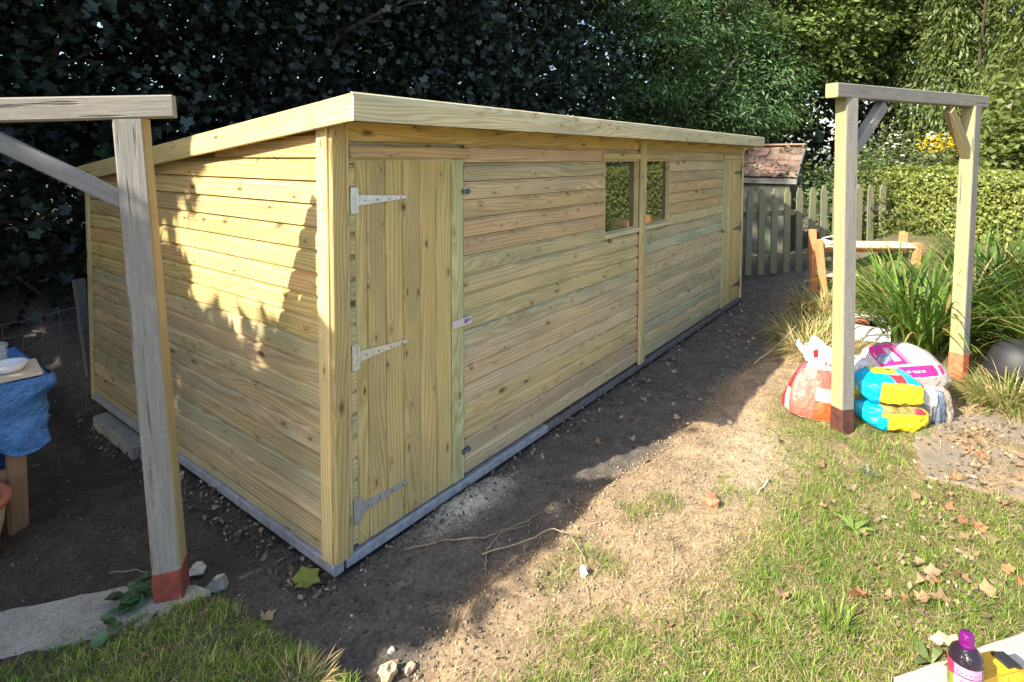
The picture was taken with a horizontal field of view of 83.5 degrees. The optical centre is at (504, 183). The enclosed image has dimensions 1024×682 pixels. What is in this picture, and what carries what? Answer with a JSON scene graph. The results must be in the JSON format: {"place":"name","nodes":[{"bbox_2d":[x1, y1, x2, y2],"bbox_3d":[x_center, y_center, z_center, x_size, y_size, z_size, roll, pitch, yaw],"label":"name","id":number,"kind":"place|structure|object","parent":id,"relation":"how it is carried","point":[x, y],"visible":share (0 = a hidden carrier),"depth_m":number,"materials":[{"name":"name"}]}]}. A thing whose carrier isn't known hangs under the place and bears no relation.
{"place":"outdoors","nodes":[
{"label":"outdoors","id":0,"kind":"place"},
{"bbox_2d":[1,2,1005,170],"label":"sky","id":1,"kind":"structure","parent":0,"point":[827,120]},
{"bbox_2d":[0,168,1023,681],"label":"ground","id":2,"kind":"structure","parent":0,"point":[102,472],"depth_m":2.67,"materials":[{"name":"soil"}]},
{"bbox_2d":[0,483,12,533],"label":"flower pot","id":3,"kind":"object","parent":2,"relation":"on","point":[6,491],"visible":1,"depth_m":2.59,"materials":[{"name":"orange ceramic"}]},
{"bbox_2d":[0,380,28,535],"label":"wooden table","id":4,"kind":"object","parent":2,"relation":"on","point":[13,474],"visible":0.44,"depth_m":2.77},
{"bbox_2d":[0,453,4,468],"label":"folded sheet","id":5,"kind":"object","parent":4,"relation":"on","point":[2,461],"visible":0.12,"depth_m":2.79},
{"bbox_2d":[0,347,56,455],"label":"tarpaulin","id":6,"kind":"object","parent":4,"relation":"on","point":[24,413],"visible":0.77,"depth_m":2.76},
{"bbox_2d":[0,358,42,382],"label":"wooden board","id":7,"kind":"object","parent":6,"relation":"on","point":[32,368],"visible":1,"depth_m":2.80,"materials":[{"name":"brown wood"}]},
{"bbox_2d":[0,358,27,374],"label":"dish","id":8,"kind":"object","parent":7,"relation":"on","point":[11,365],"visible":1,"depth_m":2.83,"materials":[{"name":"white ceramic"}]},
{"bbox_2d":[0,278,90,380],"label":"wire fence","id":9,"kind":"object","parent":2,"relation":"on","point":[80,297],"visible":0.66,"depth_m":4.78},
{"bbox_2d":[0,585,210,658],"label":"concrete strip","id":10,"kind":"object","parent":2,"relation":"on","point":[26,629],"visible":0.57,"depth_m":2.11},
{"bbox_2d":[0,95,189,603],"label":"garden arch","id":11,"kind":"structure","parent":10,"relation":"on","point":[132,197],"depth_m":2.13,"materials":[{"name":"grey wood"}]},
{"bbox_2d":[90,572,152,648],"bbox_3d":[-1.429,1.574,2.172,0.182,0.048,0.359,1,3,19],"label":"creeping weed","id":12,"kind":"object","parent":10,"relation":"on","point":[132,598],"visible":0.82,"depth_m":2.16,"materials":[{"name":"green plant"}]},
{"bbox_2d":[93,411,140,459],"bbox_3d":[-2.593,1.738,3.897,0.734,0.172,0.140,2,3,38],"label":"concrete block","id":13,"kind":"object","parent":2,"relation":"on","point":[116,431],"depth_m":3.85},
{"bbox_2d":[0,0,309,327],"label":"sycamore tree","id":14,"kind":"object","parent":2,"relation":"on","point":[17,45],"visible":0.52,"depth_m":5.93,"materials":[{"name":"green plant"}]},
{"bbox_2d":[189,561,205,576],"bbox_3d":[-1.334,1.672,2.488,0.067,0.062,0.068,-1,3,-15],"label":"stone","id":15,"kind":"object","parent":2,"relation":"on","point":[197,568],"visible":0.97,"depth_m":2.47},
{"bbox_2d":[78,415,343,605],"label":"gravel","id":16,"kind":"structure","parent":2,"relation":"on","point":[275,556],"depth_m":2.71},
{"bbox_2d":[205,573,228,593],"bbox_3d":[-1.208,1.683,2.405,0.083,0.072,0.095,0,3,9],"label":"stone","id":17,"kind":"object","parent":2,"relation":"on","point":[216,582],"visible":0.88,"depth_m":2.39,"materials":[{"name":"stone"}]},
{"bbox_2d":[8,0,498,141],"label":"sycamore tree","id":18,"kind":"object","parent":2,"relation":"on","point":[312,30],"visible":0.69,"depth_m":7.21,"materials":[{"name":"green plant"}]},
{"bbox_2d":[259,609,275,619],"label":"fallen leaf","id":19,"kind":"object","parent":2,"relation":"on","point":[268,614],"visible":0.93,"depth_m":2.23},
{"bbox_2d":[291,566,320,587],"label":"fallen leaf","id":20,"kind":"object","parent":2,"relation":"on","point":[304,577],"visible":1,"depth_m":2.44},
{"bbox_2d":[276,638,346,681],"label":"straw tuft","id":21,"kind":"object","parent":2,"relation":"on","point":[320,664],"visible":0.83,"depth_m":1.90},
{"bbox_2d":[2,369,747,679],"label":"pebbles","id":22,"kind":"object","parent":2,"relation":"on","point":[351,615],"visible":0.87,"depth_m":2.54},
{"bbox_2d":[378,659,397,681],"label":"stone","id":23,"kind":"object","parent":2,"relation":"on","point":[387,671],"visible":1,"depth_m":1.96,"materials":[{"name":"stone"}]},
{"bbox_2d":[0,325,777,681],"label":"soil clods","id":24,"kind":"object","parent":2,"relation":"on","point":[420,675],"visible":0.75,"depth_m":2.42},
{"bbox_2d":[402,660,415,676],"bbox_3d":[-0.335,1.693,2.004,0.030,0.029,0.052,2,3,38],"label":"stone","id":25,"kind":"object","parent":2,"relation":"on","point":[409,668],"visible":1,"depth_m":2.00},
{"bbox_2d":[0,0,832,273],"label":"undergrowth","id":26,"kind":"object","parent":2,"relation":"on","point":[68,231],"visible":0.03,"depth_m":13.74,"materials":[{"name":"green plant"}]},
{"bbox_2d":[75,92,764,576],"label":"garden shed","id":27,"kind":"structure","parent":2,"relation":"on","point":[389,318],"depth_m":3.05,"materials":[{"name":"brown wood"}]},
{"bbox_2d":[350,160,471,544],"bbox_3d":[-0.440,0.749,2.832,0.056,1.728,0.786,2,3,38],"label":"door","id":28,"kind":"structure","parent":27,"relation":"in","point":[408,351],"depth_m":2.77,"materials":[{"name":"brown wood"}]},
{"bbox_2d":[600,160,639,239],"bbox_3d":[0.917,0.110,4.567,0.067,0.603,0.596,2,3,38],"label":"window","id":29,"kind":"structure","parent":27,"relation":"in","point":[621,178],"depth_m":4.60,"materials":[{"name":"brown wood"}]},
{"bbox_2d":[646,160,670,229],"bbox_3d":[1.346,0.086,5.119,0.067,0.603,0.547,2,3,38],"label":"window","id":30,"kind":"structure","parent":27,"relation":"in","point":[658,172],"depth_m":5.18,"materials":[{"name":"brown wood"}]},
{"bbox_2d":[720,159,741,308],"bbox_3d":[2.702,0.569,6.878,0.056,1.725,0.763,2,3,38],"label":"door","id":31,"kind":"structure","parent":27,"relation":"in","point":[732,170],"depth_m":6.85,"materials":[{"name":"brown wood"}]},
{"bbox_2d":[48,275,802,606],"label":"leaf litter","id":32,"kind":"object","parent":2,"relation":"on","point":[226,533],"visible":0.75,"depth_m":3.20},
{"bbox_2d":[412,469,522,546],"bbox_3d":[-0.152,1.663,2.977,0.279,0.054,0.845,2,3,38],"label":"sawdust","id":33,"kind":"object","parent":2,"relation":"on","point":[469,503],"visible":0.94,"depth_m":2.96},
{"bbox_2d":[405,511,539,549],"bbox_3d":[-0.134,1.639,2.687,0.664,0.056,0.062,-1,3,-18],"label":"twig","id":34,"kind":"object","parent":2,"relation":"on","point":[465,537],"visible":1,"depth_m":2.66,"materials":[{"name":"wood"}]},
{"bbox_2d":[283,0,674,121],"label":"sycamore tree","id":35,"kind":"object","parent":2,"relation":"on","point":[509,49],"visible":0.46,"depth_m":10.09,"materials":[{"name":"green plant"}]},
{"bbox_2d":[485,523,531,575],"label":"twig","id":36,"kind":"object","parent":2,"relation":"on","point":[491,544],"visible":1,"depth_m":2.60,"materials":[{"name":"wood"}]},
{"bbox_2d":[0,0,1018,243],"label":"woodland","id":37,"kind":"object","parent":2,"relation":"on","point":[822,136],"visible":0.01,"depth_m":18.46,"materials":[{"name":"green plant"}]},
{"bbox_2d":[0,252,1023,681],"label":"grass","id":38,"kind":"structure","parent":2,"relation":"on","point":[756,612],"depth_m":2.09,"materials":[{"name":"plant"}]},
{"bbox_2d":[310,303,747,607],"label":"gravel","id":39,"kind":"structure","parent":2,"relation":"on","point":[403,534],"depth_m":2.91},
{"bbox_2d":[42,338,1023,681],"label":"dry grass","id":40,"kind":"structure","parent":2,"relation":"on","point":[746,526],"depth_m":2.22,"materials":[{"name":"plant"}]},
{"bbox_2d":[482,528,585,563],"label":"twig","id":41,"kind":"object","parent":2,"relation":"on","point":[532,538],"visible":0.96,"depth_m":2.60,"materials":[{"name":"wood"}]},
{"bbox_2d":[316,377,825,681],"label":"bank crumbs","id":42,"kind":"object","parent":2,"relation":"on","point":[556,586],"visible":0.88,"depth_m":2.58,"materials":[{"name":"soil"}]},
{"bbox_2d":[580,564,587,577],"bbox_3d":[0.322,1.579,2.334,0.035,0.056,0.031,-1,3,-14],"label":"stone","id":43,"kind":"object","parent":2,"relation":"on","point":[583,571],"visible":1,"depth_m":2.32,"materials":[{"name":"white stone"}]},
{"bbox_2d":[550,0,830,143],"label":"broadleaf tree","id":44,"kind":"object","parent":2,"relation":"on","point":[670,96],"visible":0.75,"depth_m":12.59,"materials":[{"name":"green plant"}]},
{"bbox_2d":[704,492,719,508],"bbox_3d":[1.005,1.541,2.791,0.070,0.064,0.109,1,3,15],"label":"brick piece","id":45,"kind":"object","parent":2,"relation":"on","point":[711,500],"visible":0.99,"depth_m":2.76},
{"bbox_2d":[742,143,811,251],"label":"hen house","id":46,"kind":"structure","parent":2,"relation":"on","point":[757,182],"depth_m":9.63,"materials":[{"name":"wood"}]},
{"bbox_2d":[744,144,804,176],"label":"leaf litter","id":47,"kind":"object","parent":46,"relation":"on","point":[758,165],"visible":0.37,"depth_m":9.69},
{"bbox_2d":[773,583,788,598],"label":"fallen leaf","id":48,"kind":"object","parent":2,"relation":"on","point":[780,592],"visible":1,"depth_m":2.15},
{"bbox_2d":[644,0,924,143],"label":"broadleaf tree","id":49,"kind":"object","parent":2,"relation":"on","point":[788,22],"visible":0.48,"depth_m":14.44,"materials":[{"name":"green plant"}]},
{"bbox_2d":[753,303,831,346],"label":"dry tussock","id":50,"kind":"object","parent":2,"relation":"on","point":[809,328],"visible":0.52,"depth_m":5.60,"materials":[{"name":"plant"}]},
{"bbox_2d":[782,336,831,421],"bbox_3d":[2.055,1.281,3.767,0.386,0.485,0.250,7,5,19],"label":"plastic bag","id":51,"kind":"object","parent":2,"relation":"on","point":[807,393],"visible":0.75,"depth_m":3.72,"materials":[{"name":"white"}]},
{"bbox_2d":[739,184,886,274],"bbox_3d":[4.302,0.632,8.046,2.518,1.237,0.101,-1,3,-12],"label":"picket fence","id":52,"kind":"object","parent":2,"relation":"on","point":[774,213],"visible":0.65,"depth_m":7.94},
{"bbox_2d":[767,274,859,323],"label":"dry tussock","id":53,"kind":"object","parent":2,"relation":"on","point":[803,301],"visible":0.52,"depth_m":6.28,"materials":[{"name":"plant"}]},
{"bbox_2d":[758,314,869,363],"bbox_3d":[2.678,1.394,4.881,1.004,0.406,1.020,2,3,38],"label":"dry tussock","id":54,"kind":"object","parent":2,"relation":"on","point":[789,346],"visible":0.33,"depth_m":5.03,"materials":[{"name":"plant"}]},
{"bbox_2d":[774,137,905,239],"bbox_3d":[5.922,0.296,8.686,3.212,2.104,1.983,2,3,38],"label":"ivy bush","id":55,"kind":"object","parent":2,"relation":"on","point":[831,188],"visible":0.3,"depth_m":8.98,"materials":[{"name":"green plant"}]},
{"bbox_2d":[814,585,870,641],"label":"grass clump","id":56,"kind":"object","parent":2,"relation":"on","point":[840,614],"visible":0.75,"depth_m":2.06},
{"bbox_2d":[843,481,856,490],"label":"fallen leaf","id":57,"kind":"object","parent":2,"relation":"on","point":[846,483],"visible":0.96,"depth_m":2.92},
{"bbox_2d":[837,514,875,538],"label":"dandelion","id":58,"kind":"object","parent":2,"relation":"on","point":[860,523],"visible":0.99,"depth_m":2.59,"materials":[{"name":"green plant"}]},
{"bbox_2d":[846,586,866,597],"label":"fallen leaf","id":59,"kind":"object","parent":2,"relation":"on","point":[855,592],"visible":1,"depth_m":2.17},
{"bbox_2d":[854,388,863,412],"bbox_3d":[2.325,1.386,3.833,0.370,0.238,0.325,-2,3,-35],"label":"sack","id":60,"kind":"object","parent":2,"relation":"on","point":[857,395],"visible":0.02,"depth_m":3.67,"materials":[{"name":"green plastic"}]},
{"bbox_2d":[854,355,871,371],"bbox_3d":[2.340,1.241,3.854,0.249,0.193,0.237,5,6,-29],"label":"sack","id":61,"kind":"object","parent":60,"relation":"on","point":[860,362],"visible":0.2,"depth_m":3.77,"materials":[{"name":"white plastic"}]},
{"bbox_2d":[809,229,922,295],"bbox_3d":[4.270,0.965,6.879,1.210,0.785,0.426,0,3,5],"label":"wooden bench","id":62,"kind":"object","parent":2,"relation":"on","point":[818,248],"visible":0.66,"depth_m":6.84,"materials":[{"name":"brown wood"}]},
{"bbox_2d":[857,463,881,476],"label":"grey weed","id":63,"kind":"object","parent":2,"relation":"on","point":[870,471],"visible":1,"depth_m":3.03,"materials":[{"name":"green plant"}]},
{"bbox_2d":[855,314,891,342],"bbox_3d":[3.207,1.344,5.104,0.400,0.260,0.450,2,3,38],"label":"planter box","id":64,"kind":"object","parent":2,"relation":"on","point":[872,332],"visible":0.17,"depth_m":4.90,"materials":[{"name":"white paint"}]},
{"bbox_2d":[855,317,869,325],"bbox_3d":[3.082,1.221,5.050,0.200,0.065,0.100,-1,3,-12],"label":"red brick","id":65,"kind":"object","parent":64,"relation":"on","point":[862,321],"visible":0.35,"depth_m":5.01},
{"bbox_2d":[752,0,996,192],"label":"broadleaf tree","id":66,"kind":"object","parent":2,"relation":"on","point":[891,5],"visible":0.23,"depth_m":16.28,"materials":[{"name":"green plant"}]},
{"bbox_2d":[797,236,951,311],"bbox_3d":[3.822,0.888,5.729,1.542,0.732,1.523,-2,3,-33],"label":"strappy plant","id":67,"kind":"object","parent":2,"relation":"on","point":[866,272],"visible":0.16,"depth_m":5.74,"materials":[{"name":"green plant"}]},
{"bbox_2d":[817,156,942,240],"bbox_3d":[5.515,0.244,8.672,1.820,2.118,1.832,2,3,38],"label":"hazel bush","id":68,"kind":"object","parent":2,"relation":"on","point":[892,221],"visible":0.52,"depth_m":8.27,"materials":[{"name":"green plant"}]},
{"bbox_2d":[828,120,941,177],"bbox_3d":[6.611,-0.083,10.106,2.196,2.078,1.445,-1,3,-21],"label":"rose bush","id":69,"kind":"object","parent":2,"relation":"on","point":[890,144],"visible":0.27,"depth_m":9.93,"materials":[{"name":"green plant"}]},
{"bbox_2d":[877,588,892,597],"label":"fallen leaf","id":70,"kind":"object","parent":2,"relation":"on","point":[887,592],"visible":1,"depth_m":2.19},
{"bbox_2d":[854,397,928,432],"bbox_3d":[2.410,1.429,3.607,0.388,0.192,0.303,0,3,4],"label":"compost bag","id":71,"kind":"object","parent":2,"relation":"on","point":[885,418],"visible":0.66,"depth_m":3.48,"materials":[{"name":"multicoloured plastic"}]},
{"bbox_2d":[854,366,924,406],"bbox_3d":[2.402,1.273,3.605,0.375,0.188,0.272,1,8,6],"label":"compost bag","id":72,"kind":"object","parent":71,"relation":"on","point":[893,387],"visible":0.91,"depth_m":3.50,"materials":[{"name":"blue plastic"}]},
{"bbox_2d":[860,341,951,387],"bbox_3d":[2.647,1.213,3.805,0.482,0.139,0.435,-3,27,-3],"label":"compost bag","id":73,"kind":"object","parent":72,"relation":"on","point":[923,367],"visible":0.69,"depth_m":3.77,"materials":[{"name":"plastic"}]},
{"bbox_2d":[876,353,891,363],"bbox_3d":[2.517,1.216,3.816,0.126,0.174,0.089,2,10,-24],"label":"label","id":74,"kind":"object","parent":73,"relation":"on","point":[882,358],"visible":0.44,"depth_m":3.78,"materials":[{"name":"grey plastic"}]},
{"bbox_2d":[825,82,988,434],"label":"garden arch","id":75,"kind":"structure","parent":2,"relation":"on","point":[851,138],"depth_m":3.56,"materials":[{"name":"beige wood"}]},
{"bbox_2d":[798,392,1023,673],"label":"leaf litter","id":76,"kind":"object","parent":2,"relation":"on","point":[931,581],"visible":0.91,"depth_m":2.57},
{"bbox_2d":[802,232,1023,359],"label":"strappy plant","id":77,"kind":"object","parent":2,"relation":"on","point":[928,332],"visible":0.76,"depth_m":4.61,"materials":[{"name":"green plant"}]},
{"bbox_2d":[913,589,930,602],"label":"fallen leaf","id":78,"kind":"object","parent":2,"relation":"on","point":[924,596],"visible":1,"depth_m":2.15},
{"bbox_2d":[915,572,932,583],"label":"fallen leaf","id":79,"kind":"object","parent":2,"relation":"on","point":[921,578],"visible":1,"depth_m":2.24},
{"bbox_2d":[907,637,946,665],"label":"broadleaf weed","id":80,"kind":"object","parent":2,"relation":"on","point":[937,651],"visible":0.76,"depth_m":1.91,"materials":[{"name":"green plant"}]},
{"bbox_2d":[921,384,937,422],"bbox_3d":[2.643,1.396,3.612,0.113,0.274,0.126,9,3,-35],"label":"sack","id":81,"kind":"object","parent":2,"relation":"on","point":[929,404],"visible":0.52,"depth_m":3.56,"materials":[{"name":"white plastic"}]},
{"bbox_2d":[923,562,940,579],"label":"fallen leaf","id":82,"kind":"object","parent":2,"relation":"on","point":[929,569],"visible":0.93,"depth_m":2.28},
{"bbox_2d":[856,238,1023,339],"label":"strappy plant","id":83,"kind":"object","parent":2,"relation":"on","point":[976,303],"visible":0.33,"depth_m":4.97,"materials":[{"name":"green plant"}]},
{"bbox_2d":[857,0,1023,166],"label":"conifer tree","id":84,"kind":"object","parent":2,"relation":"on","point":[966,13],"visible":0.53,"depth_m":14.26,"materials":[{"name":"green plant"}]},
{"bbox_2d":[857,163,1023,248],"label":"clipped hedge","id":85,"kind":"object","parent":2,"relation":"on","point":[1002,191],"visible":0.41,"depth_m":7.60,"materials":[{"name":"green plant"}]},
{"bbox_2d":[930,586,950,603],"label":"fallen leaf","id":86,"kind":"object","parent":2,"relation":"on","point":[941,595],"visible":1,"depth_m":2.15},
{"bbox_2d":[933,384,953,421],"bbox_3d":[2.749,1.400,3.633,0.134,0.286,0.131,-12,5,-11],"label":"sack","id":87,"kind":"object","parent":2,"relation":"on","point":[949,407],"visible":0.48,"depth_m":3.58,"materials":[{"name":"beige plastic"}]},
{"bbox_2d":[929,630,957,646],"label":"fallen leaf","id":88,"kind":"object","parent":2,"relation":"on","point":[938,638],"visible":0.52,"depth_m":1.96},
{"bbox_2d":[939,501,953,509],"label":"fallen leaf","id":89,"kind":"object","parent":2,"relation":"on","point":[948,505],"visible":1,"depth_m":2.72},
{"bbox_2d":[894,120,1003,177],"bbox_3d":[7.942,-0.380,10.311,1.915,2.689,1.948,2,3,38],"label":"flowering shrub","id":90,"kind":"object","parent":2,"relation":"on","point":[946,149],"visible":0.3,"depth_m":10.24,"materials":[{"name":"yellow plant"}]},
{"bbox_2d":[884,205,1023,295],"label":"strappy plant","id":91,"kind":"object","parent":2,"relation":"on","point":[995,250],"visible":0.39,"depth_m":6.03,"materials":[{"name":"green plant"}]},
{"bbox_2d":[893,632,1023,681],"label":"paving slab","id":92,"kind":"structure","parent":2,"relation":"on","point":[935,672],"depth_m":1.85,"materials":[{"name":"concrete"}]},
{"bbox_2d":[947,629,983,681],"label":"bottle","id":93,"kind":"object","parent":92,"relation":"on","point":[965,661],"visible":1,"depth_m":1.67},
{"bbox_2d":[953,568,971,582],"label":"fallen leaf","id":94,"kind":"object","parent":2,"relation":"on","point":[965,578],"visible":1,"depth_m":2.25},
{"bbox_2d":[957,513,968,523],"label":"fallen leaf","id":95,"kind":"object","parent":2,"relation":"on","point":[961,518],"visible":1,"depth_m":2.61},
{"bbox_2d":[904,229,1023,342],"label":"strappy plant","id":96,"kind":"object","parent":2,"relation":"on","point":[999,286],"visible":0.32,"depth_m":4.75,"materials":[{"name":"green plant"}]},
{"bbox_2d":[912,411,1023,496],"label":"concrete patch","id":97,"kind":"object","parent":2,"relation":"on","point":[935,459],"visible":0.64,"depth_m":3.22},
{"bbox_2d":[933,386,946,423],"bbox_3d":[2.708,1.408,3.623,0.124,0.282,0.141,5,-1,-35],"label":"sack","id":98,"kind":"object","parent":97,"relation":"on","point":[941,414],"visible":0.38,"depth_m":3.57,"materials":[{"name":"plastic"}]},
{"bbox_2d":[949,472,961,481],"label":"fallen leaf","id":99,"kind":"object","parent":97,"relation":"on","point":[957,476],"visible":1,"depth_m":2.94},
{"bbox_2d":[1016,469,1023,480],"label":"fallen leaf","id":100,"kind":"object","parent":97,"relation":"on","point":[1020,474],"visible":1,"depth_m":2.92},
{"bbox_2d":[929,261,1023,350],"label":"strappy plant","id":101,"kind":"object","parent":2,"relation":"on","point":[1019,335],"visible":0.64,"depth_m":4.35,"materials":[{"name":"green plant"}]},
{"bbox_2d":[936,57,1023,171],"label":"leaved bush","id":102,"kind":"object","parent":2,"relation":"on","point":[1011,143],"visible":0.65,"depth_m":9.33,"materials":[{"name":"green plant"}]},
{"bbox_2d":[973,521,988,532],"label":"fallen leaf","id":103,"kind":"object","parent":2,"relation":"on","point":[984,528],"visible":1,"depth_m":2.56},
{"bbox_2d":[947,355,1023,426],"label":"grass clump","id":104,"kind":"object","parent":2,"relation":"on","point":[977,387],"visible":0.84,"depth_m":3.86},
{"bbox_2d":[978,578,996,597],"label":"fallen leaf","id":105,"kind":"object","parent":2,"relation":"on","point":[986,587],"visible":1,"depth_m":2.18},
{"bbox_2d":[957,0,1023,169],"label":"conifer tree","id":106,"kind":"object","parent":2,"relation":"on","point":[1016,42],"visible":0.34,"depth_m":12.39,"materials":[{"name":"green plant"}]},
{"bbox_2d":[982,532,999,545],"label":"fallen leaf","id":107,"kind":"object","parent":2,"relation":"on","point":[992,537],"visible":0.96,"depth_m":2.48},
{"bbox_2d":[976,218,1023,293],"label":"strappy plant","id":108,"kind":"object","parent":2,"relation":"on","point":[1009,252],"visible":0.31,"depth_m":5.47,"materials":[{"name":"green plant"}]},
{"bbox_2d":[982,339,1023,386],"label":"boulder","id":109,"kind":"object","parent":2,"relation":"on","point":[1007,353],"visible":0.58,"depth_m":4.06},
{"bbox_2d":[982,370,1023,414],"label":"grass clump","id":110,"kind":"object","parent":2,"relation":"on","point":[1015,390],"visible":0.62,"depth_m":3.88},
{"bbox_2d":[997,497,1014,506],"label":"fallen leaf","id":111,"kind":"object","parent":2,"relation":"on","point":[1010,502],"visible":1,"depth_m":2.69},
{"bbox_2d":[1001,563,1014,574],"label":"fallen leaf","id":112,"kind":"object","parent":2,"relation":"on","point":[1007,568],"visible":1,"depth_m":2.29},
{"bbox_2d":[981,650,1023,681],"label":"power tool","id":113,"kind":"object","parent":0,"point":[1001,666],"visible":0.53,"depth_m":1.76,"materials":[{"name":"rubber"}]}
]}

